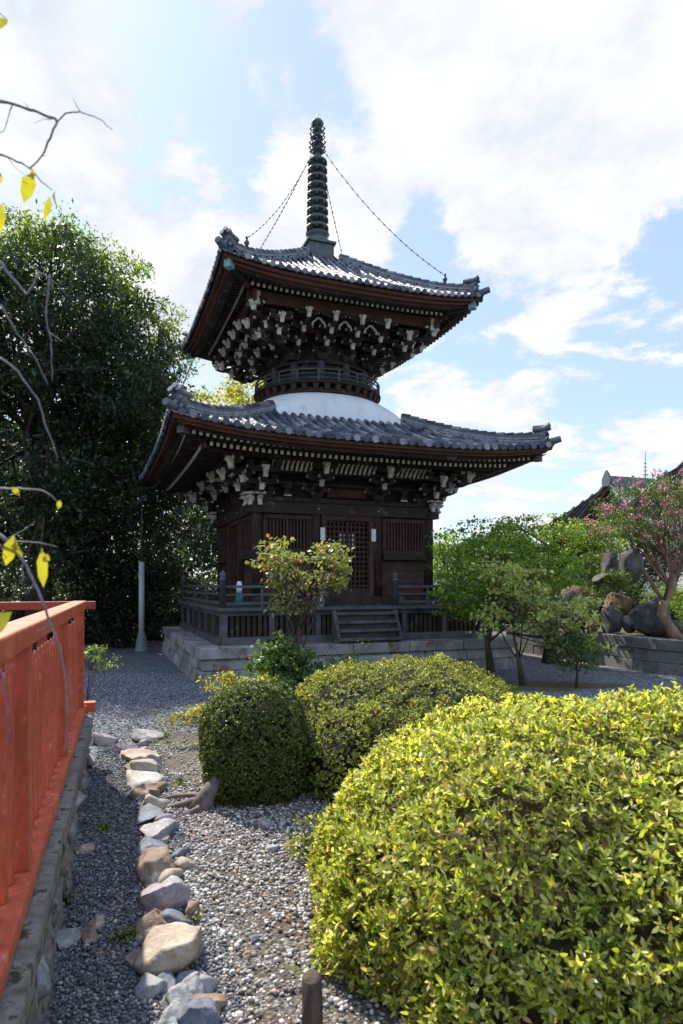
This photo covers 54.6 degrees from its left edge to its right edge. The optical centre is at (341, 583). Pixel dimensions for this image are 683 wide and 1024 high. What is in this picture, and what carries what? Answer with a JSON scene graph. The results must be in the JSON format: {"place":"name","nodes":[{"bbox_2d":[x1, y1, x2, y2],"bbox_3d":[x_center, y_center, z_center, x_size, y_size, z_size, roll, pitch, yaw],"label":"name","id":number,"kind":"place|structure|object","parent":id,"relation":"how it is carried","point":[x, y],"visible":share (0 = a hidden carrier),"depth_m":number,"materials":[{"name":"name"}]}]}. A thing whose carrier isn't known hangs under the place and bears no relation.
{"place":"outdoors","nodes":[
{"label":"outdoors","id":0,"kind":"place"},
{"bbox_2d":[84,672,220,738],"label":"yard gravel","id":1,"kind":"structure","parent":0,"point":[143,685],"depth_m":9.28,"materials":[{"name":"gravel"}]},
{"bbox_2d":[235,581,243,606],"bbox_3d":[-1.814,0.175,11.736,0.150,0.450,0.146,0,0,0],"label":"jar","id":2,"kind":"object","parent":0,"point":[238,598],"visible":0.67,"depth_m":11.69,"materials":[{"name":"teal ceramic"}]},
{"bbox_2d":[0,0,682,584],"label":"sky","id":3,"kind":"structure","parent":0,"point":[533,149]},
{"bbox_2d":[42,588,682,1023],"bbox_3d":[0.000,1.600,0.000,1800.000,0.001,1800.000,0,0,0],"label":"ground","id":4,"kind":"structure","parent":0,"point":[158,660],"depth_m":9.84,"materials":[{"name":"gravel"}]},
{"bbox_2d":[0,267,32,549],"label":"evergreen tree","id":5,"kind":"object","parent":4,"relation":"on","point":[4,427],"visible":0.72,"depth_m":15.07,"materials":[{"name":"green plant"}]},
{"bbox_2d":[0,567,71,622],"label":"shrub","id":6,"kind":"object","parent":4,"relation":"on","point":[9,591],"visible":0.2,"depth_m":17.19,"materials":[{"name":"green plant"}]},
{"bbox_2d":[0,713,93,1023],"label":"retaining wall","id":7,"kind":"structure","parent":4,"relation":"on","point":[27,994],"depth_m":2.55,"materials":[{"name":"stone"}]},
{"bbox_2d":[0,601,85,1001],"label":"vermilion fence","id":8,"kind":"object","parent":7,"relation":"on","point":[35,762],"visible":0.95,"depth_m":2.50,"materials":[{"name":"paint"}]},
{"bbox_2d":[0,601,95,712],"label":"vermilion fence","id":9,"kind":"object","parent":7,"relation":"on","point":[90,706],"visible":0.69,"depth_m":5.76,"materials":[{"name":"paint"}]},
{"bbox_2d":[0,13,111,751],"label":"overhanging tree","id":10,"kind":"object","parent":4,"relation":"on","point":[11,548],"visible":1,"depth_m":1.28,"materials":[{"name":"yellow plant"}]},
{"bbox_2d":[56,928,80,949],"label":"edging stone","id":11,"kind":"object","parent":4,"relation":"on","point":[67,937],"visible":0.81,"depth_m":2.93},
{"bbox_2d":[0,378,145,617],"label":"distant tree","id":12,"kind":"object","parent":4,"relation":"on","point":[8,531],"visible":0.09,"depth_m":26.08,"materials":[{"name":"green plant"}]},
{"bbox_2d":[0,198,155,616],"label":"broadleaf tree","id":13,"kind":"object","parent":4,"relation":"on","point":[25,233],"visible":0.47,"depth_m":16.10,"materials":[{"name":"green plant"}]},
{"bbox_2d":[52,577,115,642],"bbox_3d":[-6.962,0.713,18.203,2.671,2.102,2.193,0,0,0],"label":"shrub","id":14,"kind":"object","parent":4,"relation":"on","point":[88,640],"visible":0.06,"depth_m":18.00,"materials":[{"name":"green plant"}]},
{"bbox_2d":[74,843,94,854],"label":"edging stone","id":15,"kind":"object","parent":4,"relation":"on","point":[85,848],"visible":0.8,"depth_m":3.93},
{"bbox_2d":[80,927,99,943],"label":"edging stone","id":16,"kind":"object","parent":4,"relation":"on","point":[88,934],"visible":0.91,"depth_m":2.96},
{"bbox_2d":[0,221,188,651],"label":"evergreen tree","id":17,"kind":"object","parent":4,"relation":"on","point":[45,470],"visible":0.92,"depth_m":14.98,"materials":[{"name":"green plant"}]},
{"bbox_2d":[88,914,104,930],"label":"edging stone","id":18,"kind":"object","parent":4,"relation":"on","point":[96,922],"visible":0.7,"depth_m":3.07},
{"bbox_2d":[93,821,113,831],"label":"weed","id":19,"kind":"object","parent":4,"relation":"on","point":[101,826],"visible":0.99,"depth_m":4.28,"materials":[{"name":"green plant"}]},
{"bbox_2d":[84,644,124,700],"bbox_3d":[-2.521,1.112,6.890,0.517,0.977,0.363,0,0,-20],"label":"young shrub","id":20,"kind":"object","parent":4,"relation":"on","point":[94,659],"visible":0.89,"depth_m":6.88,"materials":[{"name":"green plant"}]},
{"bbox_2d":[92,731,117,745],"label":"edging stone","id":21,"kind":"object","parent":4,"relation":"on","point":[101,738],"visible":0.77,"depth_m":6.55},
{"bbox_2d":[0,534,216,639],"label":"hedge","id":22,"kind":"object","parent":4,"relation":"on","point":[186,559],"visible":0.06,"depth_m":19.27,"materials":[{"name":"green plant"}]},
{"bbox_2d":[4,379,216,613],"bbox_3d":[-9.743,-3.560,29.909,14.001,12.154,5.572,0,0,0],"label":"distant tree","id":23,"kind":"object","parent":4,"relation":"on","point":[208,548],"visible":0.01,"depth_m":29.35,"materials":[{"name":"green plant"}]},
{"bbox_2d":[35,299,204,645],"bbox_3d":[-5.659,-2.813,17.292,4.494,8.986,4.100,0,0,0],"label":"evergreen tree","id":24,"kind":"object","parent":4,"relation":"on","point":[165,569],"visible":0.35,"depth_m":16.57,"materials":[{"name":"green plant"}]},
{"bbox_2d":[68,580,172,648],"bbox_3d":[-5.595,0.848,16.678,2.716,1.945,2.008,0,0,0],"label":"shrub","id":25,"kind":"object","parent":4,"relation":"on","point":[119,635],"visible":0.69,"depth_m":16.40,"materials":[{"name":"green plant"}]},
{"bbox_2d":[108,742,136,751],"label":"edging stone","id":26,"kind":"object","parent":4,"relation":"on","point":[120,746],"visible":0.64,"depth_m":6.33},
{"bbox_2d":[124,949,139,969],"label":"edging stone","id":27,"kind":"object","parent":4,"relation":"on","point":[129,958],"visible":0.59,"depth_m":2.77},
{"bbox_2d":[120,748,160,761],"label":"edging stone","id":28,"kind":"object","parent":4,"relation":"on","point":[128,755],"visible":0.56,"depth_m":5.99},
{"bbox_2d":[123,758,159,771],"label":"edging stone","id":29,"kind":"object","parent":4,"relation":"on","point":[145,764],"visible":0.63,"depth_m":5.53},
{"bbox_2d":[134,486,154,652],"bbox_3d":[-4.552,-0.360,15.600,0.675,3.921,0.340,0,0,0],"label":"conductor pole","id":30,"kind":"object","parent":4,"relation":"on","point":[141,644],"visible":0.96,"depth_m":15.54,"materials":[{"name":"metal"}]},
{"bbox_2d":[127,782,165,800],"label":"edging stone","id":31,"kind":"object","parent":4,"relation":"on","point":[140,792],"visible":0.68,"depth_m":4.96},
{"bbox_2d":[126,770,167,789],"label":"edging stone","id":32,"kind":"object","parent":4,"relation":"on","point":[135,778],"visible":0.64,"depth_m":5.26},
{"bbox_2d":[131,729,164,742],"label":"edging stone","id":33,"kind":"object","parent":4,"relation":"on","point":[138,735],"visible":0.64,"depth_m":6.69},
{"bbox_2d":[133,803,164,826],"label":"edging stone","id":34,"kind":"object","parent":4,"relation":"on","point":[152,812],"visible":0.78,"depth_m":4.47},
{"bbox_2d":[51,735,249,1023],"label":"path gravel","id":35,"kind":"structure","parent":4,"relation":"on","point":[94,1016],"depth_m":3.15,"materials":[{"name":"gravel"}]},
{"bbox_2d":[62,891,78,904],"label":"weed","id":36,"kind":"object","parent":35,"relation":"on","point":[65,901],"visible":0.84,"depth_m":3.29,"materials":[{"name":"green plant"}]},
{"bbox_2d":[108,926,139,945],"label":"weed","id":37,"kind":"object","parent":35,"relation":"on","point":[126,934],"visible":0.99,"depth_m":2.95,"materials":[{"name":"green plant"}]},
{"bbox_2d":[185,906,208,924],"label":"weed","id":38,"kind":"object","parent":35,"relation":"on","point":[196,918],"visible":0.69,"depth_m":3.10,"materials":[{"name":"green plant"}]},
{"bbox_2d":[134,972,166,1000],"bbox_3d":[-0.747,1.584,2.579,0.119,0.083,0.125,0,0,18],"label":"edging stone","id":39,"kind":"object","parent":4,"relation":"on","point":[148,985],"visible":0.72,"depth_m":2.56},
{"bbox_2d":[135,908,167,940],"bbox_3d":[-0.846,1.585,3.055,0.194,0.176,0.228,0,0,0],"label":"edging stone","id":40,"kind":"object","parent":4,"relation":"on","point":[147,923],"visible":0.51,"depth_m":3.00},
{"bbox_2d":[134,836,168,855],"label":"edging stone","id":41,"kind":"object","parent":4,"relation":"on","point":[145,843],"visible":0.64,"depth_m":3.96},
{"bbox_2d":[141,793,165,808],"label":"edging stone","id":42,"kind":"object","parent":4,"relation":"on","point":[154,801],"visible":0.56,"depth_m":4.71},
{"bbox_2d":[104,282,204,639],"bbox_3d":[-5.598,-3.530,19.064,3.443,10.260,2.276,0,0,0],"label":"broadleaf tree","id":43,"kind":"object","parent":4,"relation":"on","point":[171,327],"visible":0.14,"depth_m":18.85,"materials":[{"name":"green plant"}]},
{"bbox_2d":[135,847,174,884],"bbox_3d":[-1.012,1.571,3.609,0.219,0.205,0.252,0,0,-18],"label":"edging stone","id":44,"kind":"object","parent":4,"relation":"on","point":[152,864],"visible":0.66,"depth_m":3.56,"materials":[{"name":"stone"}]},
{"bbox_2d":[139,818,179,838],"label":"edging stone","id":45,"kind":"object","parent":4,"relation":"on","point":[160,828],"visible":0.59,"depth_m":4.16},
{"bbox_2d":[143,868,182,887],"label":"edging stone","id":46,"kind":"object","parent":4,"relation":"on","point":[163,875],"visible":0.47,"depth_m":3.52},
{"bbox_2d":[137,881,190,911],"bbox_3d":[-0.883,1.553,3.283,0.249,0.178,0.173,0,0,0],"label":"edging stone","id":47,"kind":"object","parent":4,"relation":"on","point":[167,895],"visible":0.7,"depth_m":3.22,"materials":[{"name":"stone"}]},
{"bbox_2d":[158,971,176,994],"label":"edging stone","id":48,"kind":"object","parent":4,"relation":"on","point":[168,977],"visible":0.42,"depth_m":2.60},
{"bbox_2d":[133,922,202,976],"bbox_3d":[-0.724,1.551,2.786,0.256,0.183,0.303,0,0,0],"label":"edging stone","id":49,"kind":"object","parent":4,"relation":"on","point":[173,947],"visible":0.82,"depth_m":2.70,"materials":[{"name":"stone"}]},
{"bbox_2d":[157,999,182,1023],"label":"edging stone","id":50,"kind":"object","parent":4,"relation":"on","point":[172,1011],"visible":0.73,"depth_m":2.39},
{"bbox_2d":[160,983,192,1008],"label":"edging stone","id":51,"kind":"object","parent":4,"relation":"on","point":[181,993],"visible":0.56,"depth_m":2.48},
{"bbox_2d":[160,909,192,924],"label":"edging stone","id":52,"kind":"object","parent":4,"relation":"on","point":[170,915],"visible":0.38,"depth_m":3.05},
{"bbox_2d":[171,847,190,858],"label":"edging stone","id":53,"kind":"object","parent":4,"relation":"on","point":[179,852],"visible":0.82,"depth_m":3.87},
{"bbox_2d":[175,856,196,870],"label":"edging stone","id":54,"kind":"object","parent":4,"relation":"on","point":[183,863],"visible":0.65,"depth_m":3.69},
{"bbox_2d":[167,495,216,592],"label":"evergreen tree","id":55,"kind":"object","parent":4,"relation":"on","point":[202,554],"visible":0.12,"depth_m":23.77,"materials":[{"name":"green plant"}]},
{"bbox_2d":[185,900,199,915],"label":"edging stone","id":56,"kind":"object","parent":4,"relation":"on","point":[191,906],"visible":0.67,"depth_m":3.20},
{"bbox_2d":[169,587,216,625],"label":"shrub","id":57,"kind":"object","parent":4,"relation":"on","point":[215,589],"visible":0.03,"depth_m":19.34,"materials":[{"name":"green plant"}]},
{"bbox_2d":[180,971,206,994],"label":"edging stone","id":58,"kind":"object","parent":4,"relation":"on","point":[195,984],"visible":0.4,"depth_m":2.55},
{"bbox_2d":[176,970,216,992],"bbox_3d":[-0.580,1.596,2.626,0.188,0.112,0.113,0,0,31],"label":"edging stone","id":59,"kind":"object","parent":4,"relation":"on","point":[209,983],"visible":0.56,"depth_m":2.60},
{"bbox_2d":[176,997,220,1023],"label":"edging stone","id":60,"kind":"object","parent":4,"relation":"on","point":[202,1010],"visible":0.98,"depth_m":2.38,"materials":[{"name":"stone"}]},
{"bbox_2d":[193,993,226,1009],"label":"edging stone","id":61,"kind":"object","parent":4,"relation":"on","point":[219,999],"visible":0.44,"depth_m":2.49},
{"bbox_2d":[193,373,263,413],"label":"golden tree","id":62,"kind":"object","parent":4,"relation":"on","point":[237,395],"visible":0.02,"depth_m":28.44,"materials":[{"name":"yellow plant"}]},
{"bbox_2d":[245,533,354,688],"bbox_3d":[-0.503,0.498,8.024,1.358,2.212,0.983,0,0,0],"label":"tree","id":63,"kind":"object","parent":4,"relation":"on","point":[277,564],"visible":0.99,"depth_m":7.92,"materials":[{"name":"green plant"}]},
{"bbox_2d":[136,113,561,684],"bbox_3d":[-0.520,-4.275,14.310,7.199,11.850,7.199,0,0,-21],"label":"pagoda","id":64,"kind":"object","parent":4,"relation":"on","point":[315,335],"visible":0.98,"depth_m":12.51,"materials":[{"name":"wood"}]},
{"bbox_2d":[220,525,226,557],"bbox_3d":[-2.587,-0.935,14.801,0.120,0.690,0.920,0,0,-21],"label":"slatted window","id":65,"kind":"structure","parent":64,"relation":"in","point":[223,531],"depth_m":14.88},
{"bbox_2d":[228,519,238,593],"bbox_3d":[-2.186,-0.530,13.681,0.140,1.540,1.060,0,0,-21],"label":"door","id":66,"kind":"structure","parent":64,"relation":"in","point":[233,527],"depth_m":13.93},
{"bbox_2d":[241,515,250,552],"bbox_3d":[-1.746,-0.935,12.575,0.120,0.690,0.920,0,0,-21],"label":"slatted window","id":67,"kind":"structure","parent":64,"relation":"in","point":[246,522],"depth_m":12.68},
{"bbox_2d":[263,514,311,551],"bbox_3d":[-1.011,-0.935,12.243,0.920,0.690,0.120,0,0,-21],"label":"slatted window","id":68,"kind":"structure","parent":64,"relation":"in","point":[299,527],"depth_m":12.24,"materials":[{"name":"wood"}]},
{"bbox_2d":[321,515,373,596],"bbox_3d":[0.110,-0.530,12.645,1.060,1.540,0.140,0,0,-21],"label":"door","id":69,"kind":"structure","parent":64,"relation":"in","point":[347,539],"depth_m":12.70,"materials":[{"name":"brown wood"}]},
{"bbox_2d":[382,518,424,553],"bbox_3d":[1.215,-0.935,13.084,0.920,0.690,0.120,0,0,-21],"label":"slatted window","id":70,"kind":"structure","parent":64,"relation":"in","point":[399,536],"depth_m":13.05,"materials":[{"name":"wood"}]},
{"bbox_2d":[147,703,668,1023],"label":"garden bed","id":71,"kind":"object","parent":4,"relation":"on","point":[285,1008],"visible":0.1,"depth_m":3.04,"materials":[{"name":"gravel"}]},
{"bbox_2d":[161,774,222,815],"bbox_3d":[-1.099,1.501,4.802,0.472,0.303,0.348,0,0,44],"label":"old root","id":72,"kind":"object","parent":71,"relation":"on","point":[203,799],"visible":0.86,"depth_m":4.69,"materials":[{"name":"brown wood"}]},
{"bbox_2d":[196,670,286,698],"bbox_3d":[-1.053,1.248,7.045,0.968,0.704,0.504,0,0,-18],"label":"leafy shrub","id":73,"kind":"object","parent":71,"relation":"on","point":[225,681],"visible":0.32,"depth_m":6.98,"materials":[{"name":"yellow plant"}]},
{"bbox_2d":[197,679,313,806],"bbox_3d":[-0.654,1.153,4.958,0.900,0.896,0.738,0,0,0],"label":"boxwood bush","id":74,"kind":"object","parent":71,"relation":"on","point":[250,744],"visible":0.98,"depth_m":4.73,"materials":[{"name":"green plant"}]},
{"bbox_2d":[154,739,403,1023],"bbox_3d":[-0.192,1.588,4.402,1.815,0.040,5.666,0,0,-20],"label":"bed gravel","id":75,"kind":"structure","parent":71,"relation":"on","point":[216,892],"depth_m":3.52,"materials":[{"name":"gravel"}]},
{"bbox_2d":[154,698,234,731],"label":"maple sapling","id":76,"kind":"object","parent":75,"relation":"on","point":[195,712],"visible":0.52,"depth_m":6.54,"materials":[{"name":"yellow plant"}]},
{"bbox_2d":[253,817,272,828],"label":"garden stone","id":77,"kind":"object","parent":75,"relation":"on","point":[261,822],"visible":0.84,"depth_m":4.33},
{"bbox_2d":[238,629,353,702],"bbox_3d":[-0.478,1.061,7.568,1.389,1.084,1.035,0,0,0],"label":"leafy shrub","id":78,"kind":"object","parent":71,"relation":"on","point":[281,657],"visible":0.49,"depth_m":7.43,"materials":[{"name":"green plant"}]},
{"bbox_2d":[284,812,320,863],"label":"weed","id":79,"kind":"object","parent":71,"relation":"on","point":[307,840],"visible":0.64,"depth_m":3.79,"materials":[{"name":"green plant"}]},
{"bbox_2d":[301,969,322,1023],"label":"wooden post","id":80,"kind":"object","parent":71,"relation":"on","point":[312,1006],"visible":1,"depth_m":2.33,"materials":[{"name":"brown wood"}]},
{"bbox_2d":[319,635,391,677],"bbox_3d":[0.118,1.137,7.995,0.891,1.018,0.789,0,0,32],"label":"leafy shrub","id":81,"kind":"object","parent":71,"relation":"on","point":[354,652],"visible":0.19,"depth_m":8.05,"materials":[{"name":"green plant"}]},
{"bbox_2d":[358,686,437,788],"bbox_3d":[0.424,1.163,4.755,0.592,0.873,0.457,0,0,-12],"label":"nandina","id":82,"kind":"object","parent":71,"relation":"on","point":[389,720],"visible":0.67,"depth_m":4.72,"materials":[{"name":"green plant"}]},
{"bbox_2d":[290,652,520,807],"bbox_3d":[0.604,1.108,5.593,2.385,1.006,2.015,0,0,0],"label":"azalea bush","id":83,"kind":"object","parent":71,"relation":"on","point":[340,718],"visible":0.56,"depth_m":5.20,"materials":[{"name":"green plant"}]},
{"bbox_2d":[304,680,682,1023],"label":"azalea bush","id":84,"kind":"object","parent":71,"relation":"on","point":[530,871],"visible":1,"depth_m":2.40,"materials":[{"name":"green plant"}]},
{"bbox_2d":[433,528,518,619],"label":"garden tree","id":85,"kind":"object","parent":4,"relation":"on","point":[438,557],"visible":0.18,"depth_m":20.17,"materials":[{"name":"green plant"}]},
{"bbox_2d":[422,515,595,678],"bbox_3d":[2.877,0.212,11.177,2.952,2.798,1.996,0,0,0],"label":"maple tree","id":86,"kind":"object","parent":4,"relation":"on","point":[458,587],"visible":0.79,"depth_m":11.04,"materials":[{"name":"green plant"}]},
{"bbox_2d":[464,531,564,618],"bbox_3d":[5.404,-0.092,21.526,3.660,3.384,2.831,0,0,17],"label":"garden tree","id":87,"kind":"object","parent":4,"relation":"on","point":[526,578],"visible":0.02,"depth_m":21.33,"materials":[{"name":"green plant"}]},
{"bbox_2d":[435,513,637,663],"bbox_3d":[4.005,0.092,13.444,4.251,3.048,2.215,0,0,0],"label":"maple tree","id":88,"kind":"object","parent":4,"relation":"on","point":[557,540],"visible":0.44,"depth_m":13.21,"materials":[{"name":"green plant"}]},
{"bbox_2d":[433,563,667,627],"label":"boundary wall","id":89,"kind":"structure","parent":4,"relation":"on","point":[508,610],"depth_m":24.00,"materials":[{"name":"white paint"}]},
{"bbox_2d":[505,681,635,690],"bbox_3d":[3.410,1.594,10.302,2.519,0.001,1.004,0,0,9],"label":"moss patch","id":90,"kind":"object","parent":4,"relation":"on","point":[552,686],"visible":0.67,"depth_m":10.38,"materials":[{"name":"plant"}]},
{"bbox_2d":[463,547,618,685],"bbox_3d":[3.060,0.510,10.328,2.297,2.197,1.264,0,0,0],"label":"dogwood tree","id":91,"kind":"object","parent":90,"relation":"on","point":[513,574],"visible":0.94,"depth_m":10.28,"materials":[{"name":"green plant"}]},
{"bbox_2d":[541,621,603,687],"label":"sapling","id":92,"kind":"object","parent":90,"relation":"on","point":[572,651],"visible":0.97,"depth_m":10.17,"materials":[{"name":"green plant"}]},
{"bbox_2d":[531,533,645,599],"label":"garden tree","id":93,"kind":"object","parent":4,"relation":"on","point":[595,571],"visible":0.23,"depth_m":20.53,"materials":[{"name":"green plant"}]},
{"bbox_2d":[506,624,682,676],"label":"garden wall","id":94,"kind":"structure","parent":4,"relation":"on","point":[657,655],"depth_m":12.25,"materials":[{"name":"grey stone"}]},
{"bbox_2d":[585,617,599,631],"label":"boulder","id":95,"kind":"object","parent":94,"relation":"on","point":[594,627],"visible":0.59,"depth_m":13.18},
{"bbox_2d":[567,518,682,609],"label":"garden tree","id":96,"kind":"object","parent":4,"relation":"on","point":[650,568],"visible":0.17,"depth_m":21.63,"materials":[{"name":"green plant"}]},
{"bbox_2d":[520,623,666,637],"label":"mound soil","id":97,"kind":"structure","parent":0,"point":[637,633],"depth_m":13.83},
{"bbox_2d":[557,591,587,630],"bbox_3d":[4.818,0.591,13.802,0.636,0.908,0.585,0,0,0],"label":"boulder","id":98,"kind":"object","parent":97,"relation":"on","point":[575,593],"visible":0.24,"depth_m":13.67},
{"bbox_2d":[561,585,588,596],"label":"boulder","id":99,"kind":"object","parent":98,"relation":"on","point":[578,589],"visible":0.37,"depth_m":14.08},
{"bbox_2d":[585,596,599,622],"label":"boulder","id":100,"kind":"object","parent":97,"relation":"on","point":[595,608],"visible":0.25,"depth_m":13.59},
{"bbox_2d":[592,572,617,586],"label":"boulder","id":101,"kind":"object","parent":97,"relation":"on","point":[596,578],"visible":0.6,"depth_m":14.31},
{"bbox_2d":[601,542,618,572],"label":"boulder","id":102,"kind":"object","parent":101,"relation":"on","point":[609,560],"visible":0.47,"depth_m":14.72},
{"bbox_2d":[600,606,623,633],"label":"boulder","id":103,"kind":"object","parent":97,"relation":"on","point":[611,617],"visible":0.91,"depth_m":12.98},
{"bbox_2d":[604,592,632,616],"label":"boulder","id":104,"kind":"object","parent":103,"relation":"on","point":[623,603],"visible":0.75,"depth_m":13.21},
{"bbox_2d":[599,566,635,593],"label":"mound plant","id":105,"kind":"object","parent":97,"relation":"on","point":[619,582],"visible":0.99,"depth_m":14.03,"materials":[{"name":"green plant"}]},
{"bbox_2d":[563,468,682,638],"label":"crape myrtle","id":106,"kind":"object","parent":97,"relation":"on","point":[675,569],"visible":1,"depth_m":12.13,"materials":[{"name":"green plant"}]},
{"bbox_2d":[620,615,635,632],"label":"boulder","id":107,"kind":"object","parent":97,"relation":"on","point":[625,623],"visible":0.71,"depth_m":12.89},
{"bbox_2d":[619,549,643,584],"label":"boulder","id":108,"kind":"object","parent":97,"relation":"on","point":[627,559],"visible":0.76,"depth_m":14.99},
{"bbox_2d":[634,593,656,607],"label":"boulder","id":109,"kind":"object","parent":97,"relation":"on","point":[641,597],"visible":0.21,"depth_m":13.64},
{"bbox_2d":[628,597,670,636],"bbox_3d":[5.945,0.671,12.771,0.737,0.852,0.626,0,0,0],"label":"boulder","id":110,"kind":"object","parent":97,"relation":"on","point":[643,618],"visible":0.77,"depth_m":12.54,"materials":[{"name":"stone"}]},
{"bbox_2d":[635,581,682,614],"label":"mound plant","id":111,"kind":"object","parent":97,"relation":"on","point":[678,594],"visible":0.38,"depth_m":13.37,"materials":[{"name":"green plant"}]},
{"bbox_2d":[530,470,667,564],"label":"temple hall","id":112,"kind":"structure","parent":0,"point":[580,510],"depth_m":40.02,"materials":[{"name":"white paint"}]},
{"bbox_2d":[614,461,682,620],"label":"temple hall","id":113,"kind":"structure","parent":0,"point":[674,472],"depth_m":22.89,"materials":[{"name":"white paint"}]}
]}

